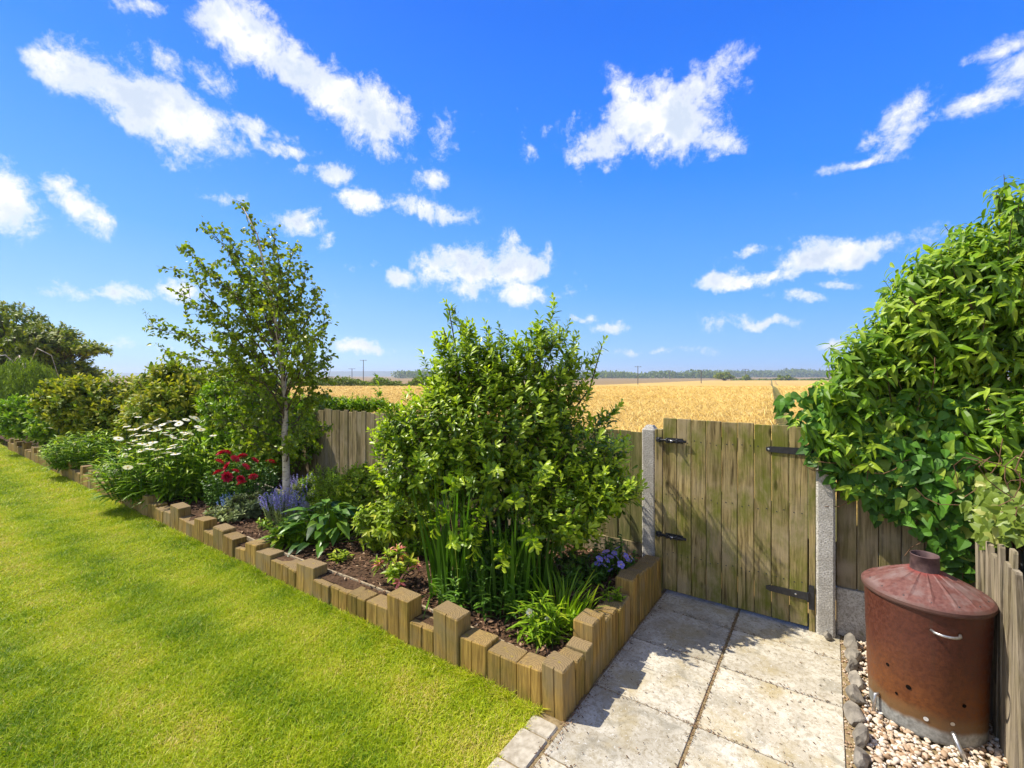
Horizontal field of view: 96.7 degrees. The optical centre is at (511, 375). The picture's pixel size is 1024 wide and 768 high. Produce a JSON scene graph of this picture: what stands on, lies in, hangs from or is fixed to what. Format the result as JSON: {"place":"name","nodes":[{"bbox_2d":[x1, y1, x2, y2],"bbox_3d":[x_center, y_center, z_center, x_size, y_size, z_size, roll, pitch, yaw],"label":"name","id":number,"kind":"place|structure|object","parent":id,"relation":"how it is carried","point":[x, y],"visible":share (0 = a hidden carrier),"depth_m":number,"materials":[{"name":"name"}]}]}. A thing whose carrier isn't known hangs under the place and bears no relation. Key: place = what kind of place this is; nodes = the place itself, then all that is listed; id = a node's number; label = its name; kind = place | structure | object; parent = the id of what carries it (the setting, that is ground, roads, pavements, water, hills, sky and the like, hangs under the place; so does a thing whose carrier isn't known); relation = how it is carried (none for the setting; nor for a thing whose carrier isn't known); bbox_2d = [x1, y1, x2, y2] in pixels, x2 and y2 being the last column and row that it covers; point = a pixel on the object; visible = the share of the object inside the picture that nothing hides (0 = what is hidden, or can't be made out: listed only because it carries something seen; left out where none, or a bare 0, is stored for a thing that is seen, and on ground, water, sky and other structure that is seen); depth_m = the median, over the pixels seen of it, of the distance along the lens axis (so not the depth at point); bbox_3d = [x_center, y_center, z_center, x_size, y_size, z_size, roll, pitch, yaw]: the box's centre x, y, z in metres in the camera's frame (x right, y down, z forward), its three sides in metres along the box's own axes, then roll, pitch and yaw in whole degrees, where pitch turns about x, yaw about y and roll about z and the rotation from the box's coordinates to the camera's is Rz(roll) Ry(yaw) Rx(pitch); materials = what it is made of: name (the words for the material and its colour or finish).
{"place":"outdoors","nodes":[
{"label":"outdoors","id":0,"kind":"place"},
{"bbox_2d":[0,438,547,767],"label":"lawn","id":1,"kind":"structure","parent":0,"point":[41,594],"depth_m":2.58,"materials":[{"name":"plant"}]},
{"bbox_2d":[0,434,641,657],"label":"garden bed","id":2,"kind":"object","parent":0,"point":[345,583],"visible":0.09,"depth_m":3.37,"materials":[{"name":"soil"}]},
{"bbox_2d":[0,348,59,405],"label":"bush","id":3,"kind":"object","parent":2,"relation":"on","point":[30,375],"visible":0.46,"depth_m":12.12,"materials":[{"name":"green plant"}]},
{"bbox_2d":[0,393,66,446],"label":"leafy bush","id":4,"kind":"object","parent":2,"relation":"on","point":[20,422],"visible":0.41,"depth_m":9.12,"materials":[{"name":"green plant"}]},
{"bbox_2d":[29,427,132,472],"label":"shasta daisy","id":5,"kind":"object","parent":2,"relation":"on","point":[63,458],"visible":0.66,"depth_m":7.11,"materials":[{"name":"green plant"}]},
{"bbox_2d":[26,369,183,455],"bbox_3d":[-7.037,0.710,8.105,2.652,1.663,1.417,0,0,-3],"label":"photinia bush","id":6,"kind":"object","parent":2,"relation":"on","point":[74,404],"visible":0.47,"depth_m":7.64,"materials":[{"name":"green plant"}]},
{"bbox_2d":[82,416,243,508],"bbox_3d":[-4.208,1.024,5.545,1.682,1.043,1.427,0,0,35],"label":"shasta daisy","id":7,"kind":"object","parent":2,"relation":"on","point":[180,471],"visible":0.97,"depth_m":5.36,"materials":[{"name":"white plant"}]},
{"bbox_2d":[111,357,264,468],"bbox_3d":[-4.503,0.641,6.573,2.166,1.807,1.181,0,0,-16],"label":"photinia bush","id":8,"kind":"object","parent":2,"relation":"on","point":[164,393],"visible":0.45,"depth_m":6.17,"materials":[{"name":"green plant"}]},
{"bbox_2d":[203,505,249,522],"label":"silver herb","id":9,"kind":"object","parent":2,"relation":"on","point":[226,515],"visible":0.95,"depth_m":4.54,"materials":[{"name":"grey plant"}]},
{"bbox_2d":[198,449,280,507],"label":"rose bush","id":10,"kind":"object","parent":2,"relation":"on","point":[225,477],"visible":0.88,"depth_m":5.02,"materials":[{"name":"green plant"}]},
{"bbox_2d":[142,200,343,516],"bbox_3d":[-2.768,-0.184,4.722,2.099,3.448,1.221,0,0,2],"label":"birch tree","id":11,"kind":"object","parent":2,"relation":"on","point":[276,307],"visible":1,"depth_m":4.67,"materials":[{"name":"green plant"}]},
{"bbox_2d":[224,490,271,519],"bbox_3d":[-2.743,1.405,4.713,0.459,0.414,0.324,0,0,-10],"label":"grey sage","id":12,"kind":"object","parent":2,"relation":"on","point":[251,506],"visible":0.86,"depth_m":4.65,"materials":[{"name":"green plant"}]},
{"bbox_2d":[184,368,320,486],"bbox_3d":[-3.375,0.718,5.933,1.801,1.652,0.707,0,0,3],"label":"leafy bush","id":13,"kind":"object","parent":2,"relation":"on","point":[207,396],"visible":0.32,"depth_m":5.83,"materials":[{"name":"green plant"}]},
{"bbox_2d":[258,486,305,525],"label":"lavender","id":14,"kind":"object","parent":2,"relation":"on","point":[280,507],"visible":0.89,"depth_m":4.49,"materials":[{"name":"purple plant"}]},
{"bbox_2d":[263,516,318,549],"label":"hosta","id":15,"kind":"object","parent":2,"relation":"on","point":[287,540],"visible":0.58,"depth_m":3.89,"materials":[{"name":"green plant"}]},
{"bbox_2d":[276,474,335,510],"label":"grey leaved herb","id":16,"kind":"object","parent":2,"relation":"on","point":[293,486],"visible":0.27,"depth_m":4.90,"materials":[{"name":"green plant"}]},
{"bbox_2d":[256,499,374,558],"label":"hosta","id":17,"kind":"object","parent":2,"relation":"on","point":[326,533],"visible":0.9,"depth_m":3.91,"materials":[{"name":"green plant"}]},
{"bbox_2d":[298,472,342,507],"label":"leafy bush","id":18,"kind":"object","parent":2,"relation":"on","point":[304,484],"visible":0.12,"depth_m":4.99,"materials":[{"name":"green plant"}]},
{"bbox_2d":[327,549,353,563],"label":"herb","id":19,"kind":"object","parent":2,"relation":"on","point":[342,555],"visible":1,"depth_m":3.61,"materials":[{"name":"green plant"}]},
{"bbox_2d":[262,408,421,501],"bbox_3d":[-2.441,1.010,5.954,3.595,1.180,0.077,0,0,35],"label":"fence panel","id":20,"kind":"object","parent":2,"relation":"on","point":[346,442],"visible":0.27,"depth_m":5.70,"materials":[{"name":"wood"}]},
{"bbox_2d":[309,461,378,523],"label":"fern like bush","id":21,"kind":"object","parent":2,"relation":"on","point":[324,488],"visible":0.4,"depth_m":4.44,"materials":[{"name":"green plant"}]},
{"bbox_2d":[336,462,394,526],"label":"golden shrub","id":22,"kind":"object","parent":2,"relation":"on","point":[353,487],"visible":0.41,"depth_m":4.29,"materials":[{"name":"green plant"}]},
{"bbox_2d":[247,536,526,650],"bbox_3d":[-1.150,1.484,3.251,3.000,0.072,0.047,0,0,35],"label":"edging strip","id":23,"kind":"object","parent":2,"relation":"on","point":[340,574],"visible":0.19,"depth_m":3.23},
{"bbox_2d":[351,492,440,552],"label":"yellow green bush","id":24,"kind":"object","parent":2,"relation":"on","point":[378,527],"visible":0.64,"depth_m":3.72,"materials":[{"name":"green plant"}]},
{"bbox_2d":[370,544,421,589],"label":"pink tipped shrub","id":25,"kind":"object","parent":2,"relation":"on","point":[392,573],"visible":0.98,"depth_m":3.13,"materials":[{"name":"green plant"}]},
{"bbox_2d":[378,535,435,557],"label":"herb","id":26,"kind":"object","parent":2,"relation":"on","point":[409,548],"visible":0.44,"depth_m":3.64,"materials":[{"name":"green plant"}]},
{"bbox_2d":[404,458,491,605],"bbox_3d":[-0.325,1.003,3.011,0.589,0.973,0.629,0,0,-35],"label":"iris clump","id":27,"kind":"object","parent":2,"relation":"on","point":[441,563],"visible":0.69,"depth_m":2.94,"materials":[{"name":"green plant"}]},
{"bbox_2d":[430,552,541,624],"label":"herb","id":28,"kind":"object","parent":2,"relation":"on","point":[482,600],"visible":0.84,"depth_m":2.80,"materials":[{"name":"green plant"}]},
{"bbox_2d":[458,484,542,614],"bbox_3d":[-0.003,1.090,2.942,0.458,0.787,0.621,0,0,35],"label":"iris clump","id":29,"kind":"object","parent":2,"relation":"on","point":[511,571],"visible":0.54,"depth_m":2.80,"materials":[{"name":"green plant"}]},
{"bbox_2d":[444,522,565,586],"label":"understory shrub","id":30,"kind":"object","parent":2,"relation":"on","point":[485,553],"visible":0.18,"depth_m":3.02,"materials":[{"name":"green plant"}]},
{"bbox_2d":[364,292,649,574],"bbox_3d":[-0.055,0.460,3.190,1.338,2.122,1.748,0,0,64],"label":"glossy shrub","id":31,"kind":"object","parent":2,"relation":"on","point":[592,489],"visible":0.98,"depth_m":3.10,"materials":[{"name":"green plant"}]},
{"bbox_2d":[506,500,556,608],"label":"iris clump","id":32,"kind":"object","parent":2,"relation":"on","point":[542,572],"visible":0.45,"depth_m":2.88,"materials":[{"name":"green plant"}]},
{"bbox_2d":[422,419,641,556],"bbox_3d":[0.036,1.014,4.233,2.428,1.172,0.077,0,0,35],"label":"fence panel","id":33,"kind":"object","parent":2,"relation":"on","point":[628,526],"visible":0.08,"depth_m":3.59,"materials":[{"name":"wood"}]},
{"bbox_2d":[506,590,571,650],"bbox_3d":[0.149,1.381,2.528,0.385,0.363,0.324,0,0,35],"label":"hellebore","id":34,"kind":"object","parent":2,"relation":"on","point":[537,633],"visible":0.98,"depth_m":2.49,"materials":[{"name":"green plant"}]},
{"bbox_2d":[530,608,578,644],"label":"herb","id":35,"kind":"object","parent":2,"relation":"on","point":[568,623],"visible":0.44,"depth_m":2.54,"materials":[{"name":"green plant"}]},
{"bbox_2d":[529,560,614,628],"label":"day lily","id":36,"kind":"object","parent":2,"relation":"on","point":[563,597],"visible":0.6,"depth_m":2.77,"materials":[{"name":"green plant"}]},
{"bbox_2d":[549,547,606,590],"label":"herb","id":37,"kind":"object","parent":2,"relation":"on","point":[571,563],"visible":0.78,"depth_m":3.08,"materials":[{"name":"green plant"}]},
{"bbox_2d":[599,581,625,601],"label":"herb","id":38,"kind":"object","parent":2,"relation":"on","point":[616,597],"visible":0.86,"depth_m":2.77,"materials":[{"name":"green plant"}]},
{"bbox_2d":[589,534,638,582],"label":"geranium","id":39,"kind":"object","parent":2,"relation":"on","point":[618,564],"visible":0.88,"depth_m":3.15,"materials":[{"name":"green plant"}]},
{"bbox_2d":[0,376,1019,641],"bbox_3d":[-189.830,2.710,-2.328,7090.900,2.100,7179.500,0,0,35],"label":"ground","id":40,"kind":"structure","parent":0,"point":[598,380],"depth_m":340.01,"materials":[{"name":"plant"}]},
{"bbox_2d":[0,300,113,382],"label":"broadleaf tree","id":41,"kind":"object","parent":40,"relation":"on","point":[28,336],"visible":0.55,"depth_m":19.18,"materials":[{"name":"green plant"}]},
{"bbox_2d":[142,493,159,515],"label":"timber post","id":42,"kind":"object","parent":40,"relation":"on","point":[148,499],"visible":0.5,"depth_m":5.17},
{"bbox_2d":[170,502,190,530],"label":"timber post","id":43,"kind":"object","parent":40,"relation":"on","point":[179,510],"visible":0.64,"depth_m":4.72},
{"bbox_2d":[194,516,216,543],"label":"timber post","id":44,"kind":"object","parent":40,"relation":"on","point":[202,524],"visible":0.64,"depth_m":4.37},
{"bbox_2d":[213,523,235,550],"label":"timber post","id":45,"kind":"object","parent":40,"relation":"on","point":[220,531],"visible":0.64,"depth_m":4.15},
{"bbox_2d":[223,531,246,556],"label":"timber post","id":46,"kind":"object","parent":40,"relation":"on","point":[232,541],"visible":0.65,"depth_m":4.02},
{"bbox_2d":[245,539,269,566],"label":"timber post","id":47,"kind":"object","parent":40,"relation":"on","point":[252,547],"visible":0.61,"depth_m":3.80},
{"bbox_2d":[256,547,283,576],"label":"timber post","id":48,"kind":"object","parent":40,"relation":"on","point":[265,556],"visible":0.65,"depth_m":3.68,"materials":[{"name":"wood"}]},
{"bbox_2d":[271,558,288,580],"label":"timber post","id":49,"kind":"object","parent":40,"relation":"on","point":[276,568],"visible":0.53,"depth_m":3.56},
{"bbox_2d":[283,559,299,587],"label":"timber post","id":50,"kind":"object","parent":40,"relation":"on","point":[289,572],"visible":0.42,"depth_m":3.46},
{"bbox_2d":[296,558,327,595],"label":"timber post","id":51,"kind":"object","parent":40,"relation":"on","point":[309,571],"visible":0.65,"depth_m":3.34,"materials":[{"name":"wood"}]},
{"bbox_2d":[313,577,334,604],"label":"timber post","id":52,"kind":"object","parent":40,"relation":"on","point":[322,588],"visible":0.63,"depth_m":3.21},
{"bbox_2d":[330,584,351,612],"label":"timber post","id":53,"kind":"object","parent":40,"relation":"on","point":[338,599],"visible":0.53,"depth_m":3.11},
{"bbox_2d":[295,393,407,413],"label":"hedge plant","id":54,"kind":"object","parent":40,"relation":"on","point":[358,404],"visible":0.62,"depth_m":6.09,"materials":[{"name":"green plant"}]},
{"bbox_2d":[277,375,430,385],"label":"field hedge","id":55,"kind":"object","parent":40,"relation":"on","point":[359,382],"visible":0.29,"depth_m":55.26,"materials":[{"name":"green plant"}]},
{"bbox_2d":[347,586,377,620],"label":"timber post","id":56,"kind":"object","parent":40,"relation":"on","point":[358,598],"visible":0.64,"depth_m":3.00,"materials":[{"name":"wood"}]},
{"bbox_2d":[366,594,387,632],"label":"timber post","id":57,"kind":"object","parent":40,"relation":"on","point":[376,609],"visible":0.43,"depth_m":2.89,"materials":[{"name":"wood"}]},
{"bbox_2d":[387,587,421,644],"bbox_3d":[-0.660,1.533,2.807,0.192,0.371,0.118,-1,1,36],"label":"timber post","id":58,"kind":"object","parent":40,"relation":"on","point":[404,607],"visible":0.65,"depth_m":2.76,"materials":[{"name":"wood"}]},
{"bbox_2d":[410,614,433,654],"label":"timber post","id":59,"kind":"object","parent":40,"relation":"on","point":[421,634],"visible":0.45,"depth_m":2.65,"materials":[{"name":"wood"}]},
{"bbox_2d":[433,600,470,668],"bbox_3d":[-0.338,1.519,2.579,0.188,0.400,0.118,-1,0,36],"label":"timber post","id":60,"kind":"object","parent":40,"relation":"on","point":[452,622],"visible":0.66,"depth_m":2.53,"materials":[{"name":"wood"}]},
{"bbox_2d":[460,627,498,680],"bbox_3d":[-0.176,1.564,2.472,0.186,0.310,0.118,0,1,37],"label":"timber post","id":61,"kind":"object","parent":40,"relation":"on","point":[476,644],"visible":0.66,"depth_m":2.43,"materials":[{"name":"wood"}]},
{"bbox_2d":[487,640,527,694],"bbox_3d":[-0.021,1.574,2.367,0.188,0.292,0.118,-1,-1,33],"label":"timber post","id":62,"kind":"object","parent":40,"relation":"on","point":[504,658],"visible":0.63,"depth_m":2.33,"materials":[{"name":"wood"}]},
{"bbox_2d":[517,652,545,708],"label":"timber post","id":63,"kind":"object","parent":40,"relation":"on","point":[529,674],"visible":0.47,"depth_m":2.23,"materials":[{"name":"wood"}]},
{"bbox_2d":[390,369,722,377],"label":"woods","id":64,"kind":"object","parent":40,"relation":"on","point":[692,373],"visible":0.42,"depth_m":598.62,"materials":[{"name":"green plant"}]},
{"bbox_2d":[542,651,575,721],"bbox_3d":[0.226,1.542,2.186,0.121,0.354,0.118,-1,0,36],"label":"timber post","id":65,"kind":"object","parent":40,"relation":"on","point":[558,686],"visible":0.71,"depth_m":2.15,"materials":[{"name":"wood"}]},
{"bbox_2d":[559,647,584,705],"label":"timber post","id":66,"kind":"object","parent":40,"relation":"on","point":[577,657],"visible":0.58,"depth_m":2.25,"materials":[{"name":"wood"}]},
{"bbox_2d":[566,636,592,694],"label":"timber post","id":67,"kind":"object","parent":40,"relation":"on","point":[580,645],"visible":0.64,"depth_m":2.32,"materials":[{"name":"wood"}]},
{"bbox_2d":[573,613,599,683],"bbox_3d":[0.398,1.510,2.434,0.118,0.420,0.087,0,-1,35],"label":"timber post","id":68,"kind":"object","parent":40,"relation":"on","point":[586,627],"visible":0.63,"depth_m":2.40,"materials":[{"name":"wood"}]},
{"bbox_2d":[581,608,605,673],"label":"timber post","id":69,"kind":"object","parent":40,"relation":"on","point":[600,616],"visible":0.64,"depth_m":2.47,"materials":[{"name":"wood"}]},
{"bbox_2d":[594,609,611,665],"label":"timber post","id":70,"kind":"object","parent":40,"relation":"on","point":[608,638],"visible":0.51,"depth_m":2.53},
{"bbox_2d":[596,603,617,657],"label":"timber post","id":71,"kind":"object","parent":40,"relation":"on","point":[613,611],"visible":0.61,"depth_m":2.62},
{"bbox_2d":[603,598,624,650],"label":"timber post","id":72,"kind":"object","parent":40,"relation":"on","point":[619,606],"visible":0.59,"depth_m":2.69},
{"bbox_2d":[607,591,629,641],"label":"timber post","id":73,"kind":"object","parent":40,"relation":"on","point":[626,601],"visible":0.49,"depth_m":2.77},
{"bbox_2d":[615,572,636,634],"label":"timber post","id":74,"kind":"object","parent":40,"relation":"on","point":[627,582],"visible":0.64,"depth_m":2.85,"materials":[{"name":"wood"}]},
{"bbox_2d":[618,569,639,625],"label":"timber post","id":75,"kind":"object","parent":40,"relation":"on","point":[629,572],"visible":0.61,"depth_m":2.94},
{"bbox_2d":[627,567,644,621],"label":"timber post","id":76,"kind":"object","parent":40,"relation":"on","point":[642,591],"visible":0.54,"depth_m":3.00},
{"bbox_2d":[630,563,649,615],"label":"timber post","id":77,"kind":"object","parent":40,"relation":"on","point":[645,569],"visible":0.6,"depth_m":3.08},
{"bbox_2d":[637,561,653,608],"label":"timber post","id":78,"kind":"object","parent":40,"relation":"on","point":[651,566],"visible":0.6,"depth_m":3.15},
{"bbox_2d":[637,558,657,602],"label":"timber post","id":79,"kind":"object","parent":40,"relation":"on","point":[648,561],"visible":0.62,"depth_m":3.23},
{"bbox_2d":[643,554,660,598],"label":"timber post","id":80,"kind":"object","parent":40,"relation":"on","point":[655,558],"visible":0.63,"depth_m":3.29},
{"bbox_2d":[711,368,831,376],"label":"woods","id":81,"kind":"object","parent":40,"relation":"on","point":[793,372],"visible":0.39,"depth_m":873.63,"materials":[{"name":"green plant"}]},
{"bbox_2d":[782,175,1023,569],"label":"climbing shrub","id":82,"kind":"object","parent":40,"relation":"on","point":[956,310],"visible":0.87,"depth_m":2.54,"materials":[{"name":"green plant"}]},
{"bbox_2d":[0,0,1023,372],"label":"sky","id":83,"kind":"structure","parent":0,"point":[713,185],"materials":[{"name":"blue"}]},
{"bbox_2d":[102,370,1007,375],"bbox_3d":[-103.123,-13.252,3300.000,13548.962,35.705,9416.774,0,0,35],"label":"hills","id":84,"kind":"structure","parent":0,"point":[358,373],"depth_m":2395.18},
{"bbox_2d":[196,380,1023,540],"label":"wheat field","id":85,"kind":"structure","parent":0,"point":[789,383],"depth_m":16.38,"materials":[{"name":"plant"}]},
{"bbox_2d":[277,385,821,439],"bbox_3d":[8.539,1.056,29.188,81.871,0.665,46.155,0,0,0],"label":"wheat","id":86,"kind":"object","parent":85,"relation":"on","point":[717,390],"visible":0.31,"depth_m":17.51,"materials":[{"name":"plant"}]},
{"bbox_2d":[502,589,863,767],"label":"patio","id":87,"kind":"structure","parent":0,"point":[630,720],"depth_m":2.25,"materials":[{"name":"stone"}]},
{"bbox_2d":[500,728,546,767],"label":"paving sett","id":88,"kind":"object","parent":87,"relation":"on","point":[519,751],"visible":0.78,"depth_m":1.95,"materials":[{"name":"stone"}]},
{"bbox_2d":[524,715,557,739],"bbox_3d":[0.132,1.621,2.076,0.137,0.048,0.090,0,0,35],"label":"paving sett","id":89,"kind":"object","parent":87,"relation":"on","point":[543,728],"visible":0.69,"depth_m":2.06,"materials":[{"name":"stone"}]},
{"bbox_2d":[642,425,656,557],"bbox_3d":[1.057,1.040,3.479,0.101,1.321,0.100,0,0,35],"label":"concrete post","id":90,"kind":"object","parent":87,"relation":"on","point":[648,501],"visible":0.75,"depth_m":3.44,"materials":[{"name":"concrete"}]},
{"bbox_2d":[655,428,663,590],"bbox_3d":[1.104,1.000,3.406,0.053,1.200,0.046,0,0,35],"label":"gate jamb","id":91,"kind":"object","parent":90,"relation":"attached to","point":[658,493],"visible":0.72,"depth_m":3.38,"materials":[{"name":"wood"}]},
{"bbox_2d":[529,593,842,767],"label":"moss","id":92,"kind":"object","parent":87,"relation":"on","point":[713,673],"visible":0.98,"depth_m":2.26,"materials":[{"name":"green plant"}]},
{"bbox_2d":[816,465,835,637],"bbox_3d":[1.952,1.037,2.833,0.099,1.326,0.100,0,0,35],"label":"concrete post","id":93,"kind":"object","parent":87,"relation":"on","point":[825,566],"visible":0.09,"depth_m":2.79,"materials":[{"name":"concrete"}]},
{"bbox_2d":[809,450,815,631],"bbox_3d":[1.888,0.980,2.861,0.034,1.240,0.046,0,0,35],"label":"gate jamb","id":94,"kind":"object","parent":93,"relation":"attached to","point":[812,540],"visible":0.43,"depth_m":2.84,"materials":[{"name":"wood"}]},
{"bbox_2d":[656,418,813,625],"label":"garden gate","id":95,"kind":"structure","parent":94,"relation":"attached to","point":[720,508],"depth_m":3.09,"materials":[{"name":"brown wood"}]},
{"bbox_2d":[843,700,865,726],"bbox_3d":[1.602,1.583,2.132,0.079,0.058,0.146,-6,-3,30],"label":"edging stone","id":96,"kind":"object","parent":87,"relation":"on","point":[854,714],"visible":0.97,"depth_m":2.11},
{"bbox_2d":[845,684,865,705],"bbox_3d":[1.690,1.578,2.240,0.069,0.100,0.108,-11,-18,20],"label":"edging stone","id":97,"kind":"object","parent":87,"relation":"on","point":[853,693],"visible":0.87,"depth_m":2.22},
{"bbox_2d":[848,670,863,691],"bbox_3d":[1.774,1.581,2.356,0.052,0.076,0.126,0,0,20],"label":"edging stone","id":98,"kind":"object","parent":87,"relation":"on","point":[854,677],"visible":0.77,"depth_m":2.34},
{"bbox_2d":[852,723,868,748],"bbox_3d":[1.528,1.580,1.996,0.058,0.107,0.114,0,0,26],"label":"edging stone","id":99,"kind":"object","parent":87,"relation":"on","point":[860,733],"visible":0.9,"depth_m":1.96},
{"bbox_2d":[853,746,869,767],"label":"edging stone","id":100,"kind":"object","parent":87,"relation":"on","point":[861,757],"visible":1,"depth_m":1.84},
{"bbox_2d":[836,440,974,641],"bbox_3d":[2.283,0.974,2.671,0.620,1.252,0.077,0,0,35],"label":"fence panel","id":101,"kind":"object","parent":87,"relation":"on","point":[857,554],"visible":0.23,"depth_m":2.76,"materials":[{"name":"wood"}]},
{"bbox_2d":[773,357,1006,583],"bbox_3d":[2.160,0.540,2.641,1.138,1.284,0.364,0,0,35],"label":"ivy","id":102,"kind":"object","parent":101,"relation":"attached to","point":[950,541],"visible":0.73,"depth_m":2.50,"materials":[{"name":"green plant"}]},
{"bbox_2d":[840,640,1007,767],"bbox_3d":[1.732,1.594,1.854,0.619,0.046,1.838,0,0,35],"label":"gravel","id":103,"kind":"structure","parent":87,"relation":"on","point":[903,758],"depth_m":1.93,"materials":[{"name":"gravel"}]},
{"bbox_2d":[861,550,998,763],"bbox_3d":[1.933,1.221,2.129,0.476,0.762,0.504,0,0,35],"label":"garden incinerator","id":104,"kind":"object","parent":103,"relation":"on","point":[929,635],"visible":1,"depth_m":1.99,"materials":[{"name":"brown metal"}]},
{"bbox_2d":[969,541,1023,767],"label":"picket fence","id":105,"kind":"object","parent":103,"relation":"on","point":[999,579],"visible":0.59,"depth_m":1.88,"materials":[{"name":"wood"}]},
{"bbox_2d":[915,438,1023,551],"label":"variegated ivy","id":106,"kind":"object","parent":105,"relation":"on","point":[994,515],"visible":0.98,"depth_m":2.05,"materials":[{"name":"green plant"}]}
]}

